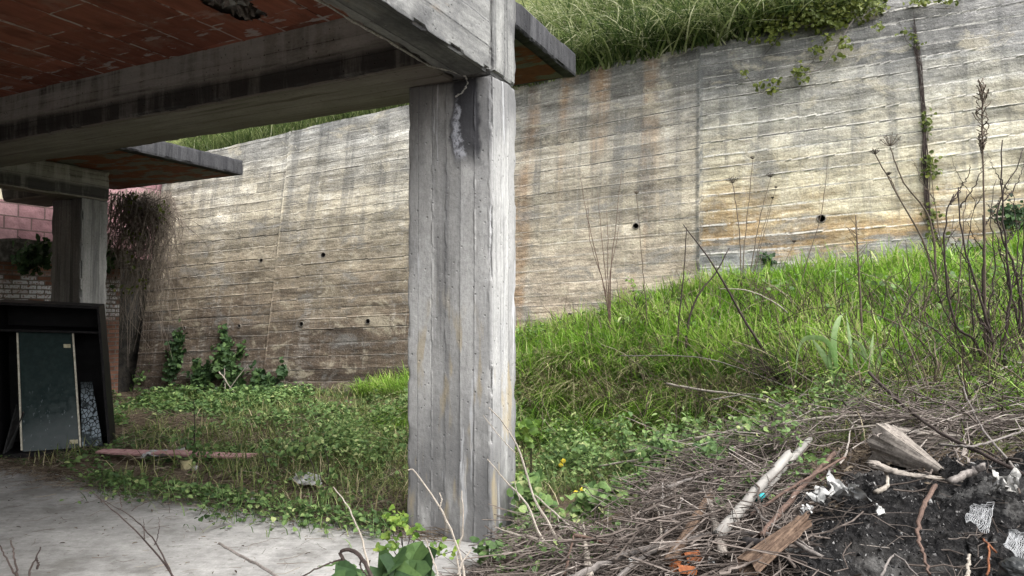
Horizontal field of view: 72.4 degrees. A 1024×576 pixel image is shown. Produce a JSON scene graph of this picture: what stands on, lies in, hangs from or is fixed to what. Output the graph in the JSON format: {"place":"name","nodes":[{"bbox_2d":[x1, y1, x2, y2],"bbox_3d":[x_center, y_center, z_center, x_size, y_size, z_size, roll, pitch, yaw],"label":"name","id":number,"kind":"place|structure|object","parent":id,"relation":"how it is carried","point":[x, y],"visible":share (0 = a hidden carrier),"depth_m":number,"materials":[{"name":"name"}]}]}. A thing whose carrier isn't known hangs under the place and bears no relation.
{"place":"outdoors","nodes":[
{"label":"outdoors","id":0,"kind":"place"},
{"bbox_2d":[118,259,150,392],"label":"earth bank","id":1,"kind":"structure","parent":0,"point":[127,363],"depth_m":13.34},
{"bbox_2d":[0,465,489,575],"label":"floor slab","id":2,"kind":"structure","parent":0,"point":[87,539],"depth_m":4.88,"materials":[{"name":"concrete"}]},
{"bbox_2d":[0,470,437,574],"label":"floor litter","id":3,"kind":"object","parent":2,"relation":"on","point":[184,535],"visible":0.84,"depth_m":4.91,"materials":[{"name":"plant"}]},
{"bbox_2d":[0,457,453,542],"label":"edge litter","id":4,"kind":"object","parent":2,"relation":"on","point":[34,469],"visible":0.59,"depth_m":6.01,"materials":[{"name":"plant"}]},
{"bbox_2d":[60,461,412,547],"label":"floor edge weeds","id":5,"kind":"object","parent":2,"relation":"on","point":[205,491],"visible":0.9,"depth_m":5.57,"materials":[{"name":"green plant"}]},
{"bbox_2d":[317,559,361,575],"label":"leafy plant","id":6,"kind":"object","parent":2,"relation":"on","point":[345,567],"visible":0.92,"depth_m":3.36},
{"bbox_2d":[361,541,436,575],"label":"leafy plant","id":7,"kind":"object","parent":2,"relation":"on","point":[413,559],"visible":0.99,"depth_m":3.24,"materials":[{"name":"plant"}]},
{"bbox_2d":[373,504,460,559],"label":"bramble","id":8,"kind":"object","parent":2,"relation":"on","point":[399,520],"visible":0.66,"depth_m":3.65,"materials":[{"name":"green plant"}]},
{"bbox_2d":[1,252,1023,575],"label":"ground","id":9,"kind":"structure","parent":0,"point":[349,394],"depth_m":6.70,"materials":[{"name":"green plant"}]},
{"bbox_2d":[0,540,18,575],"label":"bare shoot","id":10,"kind":"object","parent":9,"relation":"on","point":[15,573],"visible":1,"depth_m":2.30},
{"bbox_2d":[0,299,115,459],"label":"cabinet","id":11,"kind":"object","parent":9,"relation":"on","point":[53,354],"visible":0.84,"depth_m":7.97,"materials":[{"name":"black wood"}]},
{"bbox_2d":[3,405,24,453],"bbox_3d":[-5.458,1.549,7.737,0.163,0.473,0.419,1,-2,-21],"label":"loose board","id":12,"kind":"object","parent":11,"relation":"in","point":[13,430],"visible":0.93,"depth_m":7.67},
{"bbox_2d":[80,382,102,446],"bbox_3d":[-4.833,1.442,8.047,0.200,0.700,0.431,1,-2,-36],"label":"cracked pane","id":13,"kind":"object","parent":11,"relation":"in","point":[91,431],"visible":1,"depth_m":8.01,"materials":[{"name":"glass"}]},
{"bbox_2d":[0,262,119,395],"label":"brick wall","id":14,"kind":"structure","parent":9,"relation":"on","point":[14,284],"depth_m":11.59,"materials":[{"name":"brick"}]},
{"bbox_2d":[0,238,132,268],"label":"concrete ledge","id":15,"kind":"object","parent":14,"relation":"on","point":[7,249],"visible":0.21,"depth_m":11.08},
{"bbox_2d":[10,233,51,275],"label":"ledge ivy","id":16,"kind":"object","parent":15,"relation":"on","point":[36,254],"visible":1,"depth_m":10.98,"materials":[{"name":"plant"}]},
{"bbox_2d":[0,199,154,259],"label":"block wall","id":17,"kind":"structure","parent":15,"relation":"on","point":[24,221],"depth_m":11.62,"materials":[{"name":"brick"}]},
{"bbox_2d":[107,184,161,214],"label":"block wall","id":18,"kind":"structure","parent":17,"relation":"on","point":[155,188],"depth_m":13.44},
{"bbox_2d":[106,188,208,365],"bbox_3d":[-6.672,-0.209,12.265,2.436,3.143,1.132,0,-2,0],"label":"dry creeper","id":19,"kind":"object","parent":17,"relation":"hanging from","point":[136,217],"visible":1,"depth_m":12.05,"materials":[{"name":"brown plant"}]},
{"bbox_2d":[106,229,115,288],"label":"ledge ivy","id":20,"kind":"object","parent":15,"relation":"on","point":[110,262],"visible":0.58,"depth_m":12.20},
{"bbox_2d":[89,490,173,575],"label":"bare shoot","id":21,"kind":"object","parent":9,"relation":"on","point":[165,563],"visible":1,"depth_m":2.75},
{"bbox_2d":[95,449,256,458],"bbox_3d":[-3.521,1.724,7.309,1.926,0.076,0.155,-1,-2,15],"label":"plank","id":22,"kind":"object","parent":9,"relation":"on","point":[133,452],"visible":0.74,"depth_m":7.32,"materials":[{"name":"wood"}]},
{"bbox_2d":[171,400,218,461],"bbox_3d":[-3.231,1.486,7.133,0.400,0.690,0.246,-1,-2,22],"label":"sapling","id":23,"kind":"object","parent":9,"relation":"on","point":[194,446],"visible":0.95,"depth_m":7.13,"materials":[{"name":"green plant"}]},
{"bbox_2d":[218,542,278,575],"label":"bare shoot","id":24,"kind":"object","parent":9,"relation":"on","point":[248,559],"visible":1,"depth_m":2.87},
{"bbox_2d":[0,376,519,511],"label":"verge weeds","id":25,"kind":"object","parent":9,"relation":"on","point":[256,394],"visible":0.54,"depth_m":9.86,"materials":[{"name":"green plant"}]},
{"bbox_2d":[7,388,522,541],"bbox_3d":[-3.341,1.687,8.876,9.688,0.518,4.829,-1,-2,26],"label":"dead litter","id":26,"kind":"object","parent":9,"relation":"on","point":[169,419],"visible":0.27,"depth_m":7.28,"materials":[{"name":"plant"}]},
{"bbox_2d":[246,356,288,391],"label":"ivy","id":27,"kind":"object","parent":9,"relation":"on","point":[260,377],"visible":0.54,"depth_m":12.05,"materials":[{"name":"plant"}]},
{"bbox_2d":[254,444,282,481],"bbox_3d":[-2.183,1.585,6.272,0.240,0.398,0.190,0,-2,0],"label":"sapling","id":28,"kind":"object","parent":9,"relation":"on","point":[263,448],"visible":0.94,"depth_m":6.26,"materials":[{"name":"green plant"}]},
{"bbox_2d":[0,0,575,544],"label":"unfinished building","id":29,"kind":"structure","parent":9,"relation":"on","point":[100,100],"depth_m":5.15,"materials":[{"name":"concrete"}]},
{"bbox_2d":[280,435,323,492],"bbox_3d":[-1.827,1.559,6.137,0.352,0.529,0.220,0,-2,0],"label":"sapling","id":30,"kind":"object","parent":9,"relation":"on","point":[293,450],"visible":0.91,"depth_m":6.14,"materials":[{"name":"green plant"}]},
{"bbox_2d":[292,472,321,485],"bbox_3d":[-1.808,1.689,6.201,0.314,0.066,0.303,0,-2,0],"label":"paper scrap","id":31,"kind":"object","parent":9,"relation":"on","point":[312,482],"visible":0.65,"depth_m":6.19,"materials":[{"name":"white paper"}]},
{"bbox_2d":[316,448,338,503],"bbox_3d":[-1.546,1.560,5.838,0.192,0.505,0.180,2,-3,-42],"label":"sapling","id":32,"kind":"object","parent":9,"relation":"on","point":[328,477],"visible":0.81,"depth_m":5.83,"materials":[{"name":"green plant"}]},
{"bbox_2d":[302,548,372,575],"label":"bare shoot","id":33,"kind":"object","parent":9,"relation":"on","point":[361,558],"visible":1,"depth_m":2.98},
{"bbox_2d":[333,487,369,575],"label":"bare shoot","id":34,"kind":"object","parent":9,"relation":"on","point":[364,550],"visible":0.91,"depth_m":3.13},
{"bbox_2d":[408,469,470,575],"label":"bare shoot","id":35,"kind":"object","parent":9,"relation":"on","point":[454,539],"visible":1,"depth_m":3.31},
{"bbox_2d":[469,536,511,564],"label":"bramble","id":36,"kind":"object","parent":9,"relation":"on","point":[487,547],"visible":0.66,"depth_m":4.30,"materials":[{"name":"green plant"}]},
{"bbox_2d":[483,408,575,560],"bbox_3d":[0.088,1.132,4.100,0.702,0.790,0.210,-2,-2,40],"label":"bare shoot","id":37,"kind":"object","parent":9,"relation":"on","point":[540,510],"visible":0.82,"depth_m":4.13,"materials":[{"name":"wood"}]},
{"bbox_2d":[515,417,545,487],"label":"bramble","id":38,"kind":"object","parent":9,"relation":"on","point":[528,424],"visible":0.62,"depth_m":5.55,"materials":[{"name":"green plant"}]},
{"bbox_2d":[507,468,562,526],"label":"bramble","id":39,"kind":"object","parent":9,"relation":"on","point":[536,479],"visible":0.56,"depth_m":4.91,"materials":[{"name":"green plant"}]},
{"bbox_2d":[199,379,938,504],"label":"bank grass","id":40,"kind":"structure","parent":9,"relation":"on","point":[546,484],"depth_m":6.39,"materials":[{"name":"plant"}]},
{"bbox_2d":[265,361,886,494],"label":"bank weeds","id":41,"kind":"object","parent":9,"relation":"on","point":[348,436],"visible":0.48,"depth_m":6.53,"materials":[{"name":"green plant"}]},
{"bbox_2d":[133,0,1023,395],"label":"retaining wall","id":42,"kind":"structure","parent":9,"relation":"on","point":[303,272],"depth_m":10.65,"materials":[{"name":"concrete"}]},
{"bbox_2d":[129,362,149,391],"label":"ivy","id":43,"kind":"object","parent":42,"relation":"attached to","point":[141,379],"visible":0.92,"depth_m":13.00,"materials":[{"name":"green plant"}]},
{"bbox_2d":[161,319,187,386],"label":"ivy","id":44,"kind":"object","parent":42,"relation":"attached to","point":[177,352],"visible":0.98,"depth_m":12.81,"materials":[{"name":"plant"}]},
{"bbox_2d":[181,358,214,395],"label":"ivy","id":45,"kind":"object","parent":42,"relation":"attached to","point":[203,375],"visible":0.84,"depth_m":12.53,"materials":[{"name":"plant"}]},
{"bbox_2d":[209,323,249,393],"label":"ivy","id":46,"kind":"object","parent":42,"relation":"attached to","point":[225,357],"visible":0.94,"depth_m":12.39,"materials":[{"name":"plant"}]},
{"bbox_2d":[755,243,776,265],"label":"ivy","id":47,"kind":"object","parent":42,"relation":"attached to","point":[766,258],"visible":0.92,"depth_m":9.73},
{"bbox_2d":[709,0,958,96],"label":"hanging creeper","id":48,"kind":"object","parent":42,"relation":"attached to","point":[833,17],"visible":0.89,"depth_m":9.96,"materials":[{"name":"green plant"}]},
{"bbox_2d":[895,12,960,254],"bbox_3d":[5.532,-2.100,9.377,0.546,3.502,0.697,0,-2,0],"label":"climbing vine","id":49,"kind":"object","parent":42,"relation":"attached to","point":[927,123],"visible":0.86,"depth_m":9.33,"materials":[{"name":"green plant"}]},
{"bbox_2d":[987,193,1023,246],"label":"ivy","id":50,"kind":"object","parent":42,"relation":"attached to","point":[1008,213],"visible":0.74,"depth_m":8.83,"materials":[{"name":"plant"}]},
{"bbox_2d":[556,475,632,529],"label":"leafy plant","id":51,"kind":"object","parent":9,"relation":"on","point":[582,497],"visible":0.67,"depth_m":4.46,"materials":[{"name":"green plant"}]},
{"bbox_2d":[585,417,612,441],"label":"weed clump","id":52,"kind":"object","parent":9,"relation":"on","point":[595,422],"visible":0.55,"depth_m":7.56,"materials":[{"name":"green plant"}]},
{"bbox_2d":[580,173,621,331],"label":"dead weed","id":53,"kind":"object","parent":9,"relation":"on","point":[608,298],"visible":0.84,"depth_m":9.08,"materials":[{"name":"plant"}]},
{"bbox_2d":[611,412,641,471],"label":"weed clump","id":54,"kind":"object","parent":9,"relation":"on","point":[624,438],"visible":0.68,"depth_m":5.68,"materials":[{"name":"green plant"}]},
{"bbox_2d":[637,422,691,471],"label":"weed clump","id":55,"kind":"object","parent":9,"relation":"on","point":[657,442],"visible":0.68,"depth_m":5.05,"materials":[{"name":"green plant"}]},
{"bbox_2d":[492,434,839,575],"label":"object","id":56,"kind":"object","parent":9,"relation":"on","point":[812,458],"visible":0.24,"depth_m":3.90,"materials":[{"name":"green plant"}]},
{"bbox_2d":[336,223,1023,399],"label":"slope grass","id":57,"kind":"structure","parent":9,"relation":"on","point":[895,260],"depth_m":8.17,"materials":[{"name":"plant"}]},
{"bbox_2d":[346,322,1023,459],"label":"bank tussocks","id":58,"kind":"object","parent":9,"relation":"on","point":[560,395],"visible":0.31,"depth_m":7.45,"materials":[{"name":"green plant"}]},
{"bbox_2d":[358,360,1023,485],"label":"foot tussocks","id":59,"kind":"object","parent":9,"relation":"on","point":[975,443],"visible":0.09,"depth_m":4.93,"materials":[{"name":"green plant"}]},
{"bbox_2d":[362,321,1023,430],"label":"dead tussocks","id":60,"kind":"object","parent":9,"relation":"on","point":[610,387],"visible":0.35,"depth_m":7.63,"materials":[{"name":"green plant"}]},
{"bbox_2d":[684,248,729,371],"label":"bare branch","id":61,"kind":"object","parent":9,"relation":"on","point":[688,320],"visible":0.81,"depth_m":7.78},
{"bbox_2d":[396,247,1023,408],"bbox_3d":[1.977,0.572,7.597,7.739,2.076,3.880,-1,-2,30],"label":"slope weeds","id":62,"kind":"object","parent":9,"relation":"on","point":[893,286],"visible":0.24,"depth_m":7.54,"materials":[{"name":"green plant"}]},
{"bbox_2d":[688,436,740,479],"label":"weed clump","id":63,"kind":"object","parent":9,"relation":"on","point":[711,444],"visible":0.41,"depth_m":4.48,"materials":[{"name":"green plant"}]},
{"bbox_2d":[620,355,813,400],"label":"branch","id":64,"kind":"object","parent":9,"relation":"on","point":[709,359],"visible":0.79,"depth_m":6.92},
{"bbox_2d":[480,431,964,575],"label":"dry leaves","id":65,"kind":"object","parent":9,"relation":"on","point":[849,466],"visible":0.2,"depth_m":3.93,"materials":[{"name":"plant"}]},
{"bbox_2d":[434,342,1023,575],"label":"brush twigs","id":66,"kind":"object","parent":9,"relation":"on","point":[624,539],"visible":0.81,"depth_m":3.84,"materials":[{"name":"wood"}]},
{"bbox_2d":[617,546,664,575],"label":"branch","id":67,"kind":"object","parent":66,"relation":"on","point":[624,571],"visible":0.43,"depth_m":3.22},
{"bbox_2d":[662,488,713,566],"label":"branch","id":68,"kind":"object","parent":66,"relation":"on","point":[682,535],"visible":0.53,"depth_m":3.33,"materials":[{"name":"brown wood"}]},
{"bbox_2d":[569,530,823,575],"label":"branch","id":69,"kind":"object","parent":66,"relation":"on","point":[595,567],"visible":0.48,"depth_m":3.25,"materials":[{"name":"wood"}]},
{"bbox_2d":[707,498,730,557],"bbox_3d":[0.966,1.126,3.329,0.051,0.058,0.786,0,-2,10],"label":"bark strip","id":70,"kind":"object","parent":66,"relation":"on","point":[720,548],"visible":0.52,"depth_m":3.11,"materials":[{"name":"brown wood"}]},
{"bbox_2d":[666,383,827,419],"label":"branch","id":71,"kind":"object","parent":66,"relation":"on","point":[704,390],"visible":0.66,"depth_m":6.38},
{"bbox_2d":[737,537,763,548],"bbox_3d":[1.033,1.084,2.951,0.060,0.074,0.182,1,-2,-32],"label":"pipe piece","id":72,"kind":"object","parent":66,"relation":"on","point":[748,540],"visible":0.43,"depth_m":2.96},
{"bbox_2d":[711,450,792,538],"bbox_3d":[1.192,0.998,3.440,0.069,0.286,0.885,-2,-3,42],"label":"wood pole","id":73,"kind":"object","parent":66,"relation":"on","point":[781,462],"visible":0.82,"depth_m":3.44,"materials":[{"name":"wood"}]},
{"bbox_2d":[594,415,921,467],"bbox_3d":[1.501,1.095,4.759,2.315,0.619,0.364,-1,-2,35],"label":"branch","id":74,"kind":"object","parent":66,"relation":"on","point":[849,429],"visible":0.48,"depth_m":4.36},
{"bbox_2d":[737,511,812,574],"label":"plank","id":75,"kind":"object","parent":66,"relation":"on","point":[782,539],"visible":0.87,"depth_m":2.84,"materials":[{"name":"brown wood"}]},
{"bbox_2d":[764,437,812,496],"bbox_3d":[1.538,0.983,3.892,0.057,0.163,1.007,-1,-2,36],"label":"wood pole","id":76,"kind":"object","parent":66,"relation":"on","point":[798,451],"visible":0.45,"depth_m":3.96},
{"bbox_2d":[749,457,845,515],"bbox_3d":[1.425,0.973,3.446,0.685,0.215,0.035,1,-2,-28],"label":"stick","id":77,"kind":"object","parent":66,"relation":"on","point":[773,499],"visible":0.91,"depth_m":3.42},
{"bbox_2d":[758,451,837,538],"bbox_3d":[1.409,0.982,3.414,0.040,0.211,1.119,-2,-2,40],"label":"stick","id":78,"kind":"object","parent":66,"relation":"on","point":[790,500],"visible":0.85,"depth_m":3.31,"materials":[{"name":"wood"}]},
{"bbox_2d":[806,485,830,503],"bbox_3d":[1.411,0.947,3.196,0.111,0.069,0.214,0,-2,0],"label":"torn paper","id":79,"kind":"object","parent":66,"relation":"on","point":[820,494],"visible":1,"depth_m":3.19,"materials":[{"name":"white paper"}]},
{"bbox_2d":[623,414,1023,453],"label":"branch","id":80,"kind":"object","parent":66,"relation":"on","point":[701,437],"visible":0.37,"depth_m":4.89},
{"bbox_2d":[827,470,871,501],"bbox_3d":[1.504,0.913,3.179,0.112,0.111,0.250,1,-2,-25],"label":"torn paper","id":81,"kind":"object","parent":66,"relation":"on","point":[838,487],"visible":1,"depth_m":3.17,"materials":[{"name":"white paper"}]},
{"bbox_2d":[865,460,942,479],"bbox_3d":[1.779,0.832,3.168,0.335,0.073,0.148,-1,-2,19],"label":"stick","id":82,"kind":"object","parent":66,"relation":"on","point":[878,465],"visible":1,"depth_m":3.15,"materials":[{"name":"brown wood"}]},
{"bbox_2d":[868,371,1023,475],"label":"branch","id":83,"kind":"object","parent":66,"relation":"on","point":[935,429],"visible":0.88,"depth_m":3.55,"materials":[{"name":"wood"}]},
{"bbox_2d":[938,429,1023,447],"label":"branch","id":84,"kind":"object","parent":66,"relation":"on","point":[972,446],"visible":0.97,"depth_m":3.26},
{"bbox_2d":[958,365,1014,466],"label":"branch","id":85,"kind":"object","parent":66,"relation":"on","point":[999,449],"visible":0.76,"depth_m":3.64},
{"bbox_2d":[989,467,1023,493],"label":"torn paper","id":86,"kind":"object","parent":66,"relation":"on","point":[1010,483],"visible":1,"depth_m":2.94,"materials":[{"name":"paper"}]},
{"bbox_2d":[683,224,777,366],"bbox_3d":[2.193,0.142,6.864,1.023,1.541,0.038,0,-2,0],"label":"bare branch","id":87,"kind":"object","parent":9,"relation":"on","point":[742,316],"visible":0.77,"depth_m":6.86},
{"bbox_2d":[726,176,741,291],"bbox_3d":[2.908,-0.675,9.172,0.196,1.595,0.152,1,-2,-27],"label":"dried umbel","id":88,"kind":"object","parent":9,"relation":"on","point":[731,181],"visible":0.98,"depth_m":9.16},
{"bbox_2d":[515,234,1023,452],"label":"dead stems","id":89,"kind":"object","parent":9,"relation":"on","point":[948,340],"visible":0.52,"depth_m":6.58,"materials":[{"name":"plant"}]},
{"bbox_2d":[709,331,873,405],"bbox_3d":[2.522,0.814,6.461,1.363,0.857,0.869,0,-2,0],"label":"dead bush","id":90,"kind":"object","parent":9,"relation":"on","point":[776,377],"visible":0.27,"depth_m":6.36,"materials":[{"name":"plant"}]},
{"bbox_2d":[795,313,909,401],"bbox_3d":[2.827,0.875,5.649,0.942,1.354,0.351,0,-2,0],"label":"broad reed","id":91,"kind":"object","parent":9,"relation":"on","point":[832,347],"visible":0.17,"depth_m":5.75,"materials":[{"name":"green plant"}]},
{"bbox_2d":[844,215,870,346],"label":"dead weed","id":92,"kind":"object","parent":9,"relation":"on","point":[858,274],"visible":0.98,"depth_m":6.45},
{"bbox_2d":[733,443,1023,575],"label":"ash rubble","id":93,"kind":"object","parent":9,"relation":"on","point":[922,531],"visible":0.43,"depth_m":3.06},
{"bbox_2d":[760,450,1023,575],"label":"ash heap","id":94,"kind":"object","parent":9,"relation":"on","point":[872,561],"visible":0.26,"depth_m":2.97,"materials":[{"name":"soil"}]},
{"bbox_2d":[772,544,819,572],"bbox_3d":[1.226,1.160,2.960,0.251,0.149,0.202,0,-2,0],"label":"burnt clod","id":95,"kind":"object","parent":94,"relation":"on","point":[809,561],"visible":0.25,"depth_m":2.89,"materials":[{"name":"soil"}]},
{"bbox_2d":[885,525,915,540],"bbox_3d":[1.680,1.081,3.013,0.186,0.124,0.176,0,-2,0],"label":"burnt clod","id":96,"kind":"object","parent":94,"relation":"on","point":[893,533],"visible":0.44,"depth_m":2.99,"materials":[{"name":"soil"}]},
{"bbox_2d":[867,423,943,474],"bbox_3d":[2.024,0.842,3.672,0.224,0.223,0.684,0,-2,10],"label":"log","id":97,"kind":"object","parent":94,"relation":"on","point":[888,443],"visible":0.91,"depth_m":3.64,"materials":[{"name":"grey wood"}]},
{"bbox_2d":[914,483,937,575],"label":"root","id":98,"kind":"object","parent":94,"relation":"on","point":[929,495],"visible":1,"depth_m":2.81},
{"bbox_2d":[891,425,964,449],"bbox_3d":[2.341,0.879,3.996,0.416,0.163,0.168,-2,-2,41],"label":"log","id":99,"kind":"object","parent":94,"relation":"on","point":[901,428],"visible":0.25,"depth_m":3.91,"materials":[{"name":"brown wood"}]},
{"bbox_2d":[946,463,985,484],"bbox_3d":[1.974,0.804,3.049,0.188,0.092,0.062,0,-2,-7],"label":"stick","id":100,"kind":"object","parent":94,"relation":"on","point":[961,476],"visible":1,"depth_m":3.04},
{"bbox_2d":[966,543,982,558],"bbox_3d":[1.859,1.072,2.776,0.181,0.119,0.162,-1,-2,37],"label":"burnt clod","id":101,"kind":"object","parent":94,"relation":"on","point":[972,549],"visible":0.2,"depth_m":2.75,"materials":[{"name":"soil"}]},
{"bbox_2d":[964,502,994,533],"bbox_3d":[1.844,0.900,2.766,0.089,0.064,0.285,-2,-2,39],"label":"netting","id":102,"kind":"object","parent":94,"relation":"on","point":[976,510],"visible":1,"depth_m":2.77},
{"bbox_2d":[998,557,1023,575],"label":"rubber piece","id":103,"kind":"object","parent":94,"relation":"on","point":[1012,566],"visible":1,"depth_m":2.39,"materials":[{"name":"rubber"}]},
{"bbox_2d":[1003,529,1023,557],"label":"netting","id":104,"kind":"object","parent":94,"relation":"on","point":[1014,537],"visible":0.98,"depth_m":2.53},
{"bbox_2d":[869,132,936,279],"bbox_3d":[3.870,-0.808,6.918,0.643,1.463,0.211,0,-2,0],"label":"dried umbel","id":105,"kind":"object","parent":9,"relation":"on","point":[913,222],"visible":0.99,"depth_m":6.92,"materials":[{"name":"plant"}]},
{"bbox_2d":[908,161,982,341],"bbox_3d":[3.792,-0.231,6.199,0.632,1.828,0.419,0,-2,15],"label":"leafless shrub","id":106,"kind":"object","parent":9,"relation":"on","point":[956,308],"visible":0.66,"depth_m":6.22,"materials":[{"name":"plant"}]},
{"bbox_2d":[922,155,1022,366],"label":"leafless shrub","id":107,"kind":"object","parent":9,"relation":"on","point":[971,298],"visible":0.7,"depth_m":5.40,"materials":[{"name":"plant"}]},
{"bbox_2d":[972,78,990,372],"bbox_3d":[3.521,-0.393,5.218,0.125,2.368,0.200,-1,-2,30],"label":"seed plume","id":108,"kind":"object","parent":9,"relation":"on","point":[982,142],"visible":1,"depth_m":5.22,"materials":[{"name":"plant"}]},
{"bbox_2d":[943,140,1023,382],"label":"leafless shrub","id":109,"kind":"object","parent":9,"relation":"on","point":[985,313],"visible":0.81,"depth_m":5.20,"materials":[{"name":"plant"}]},
{"bbox_2d":[986,149,1023,359],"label":"leafless shrub","id":110,"kind":"object","parent":9,"relation":"on","point":[1020,308],"visible":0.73,"depth_m":5.40,"materials":[{"name":"plant"}]},
{"bbox_2d":[164,0,883,150],"bbox_3d":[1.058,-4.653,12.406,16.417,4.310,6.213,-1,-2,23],"label":"hilltop grass","id":111,"kind":"structure","parent":0,"point":[591,34],"depth_m":10.82,"materials":[{"name":"plant"}]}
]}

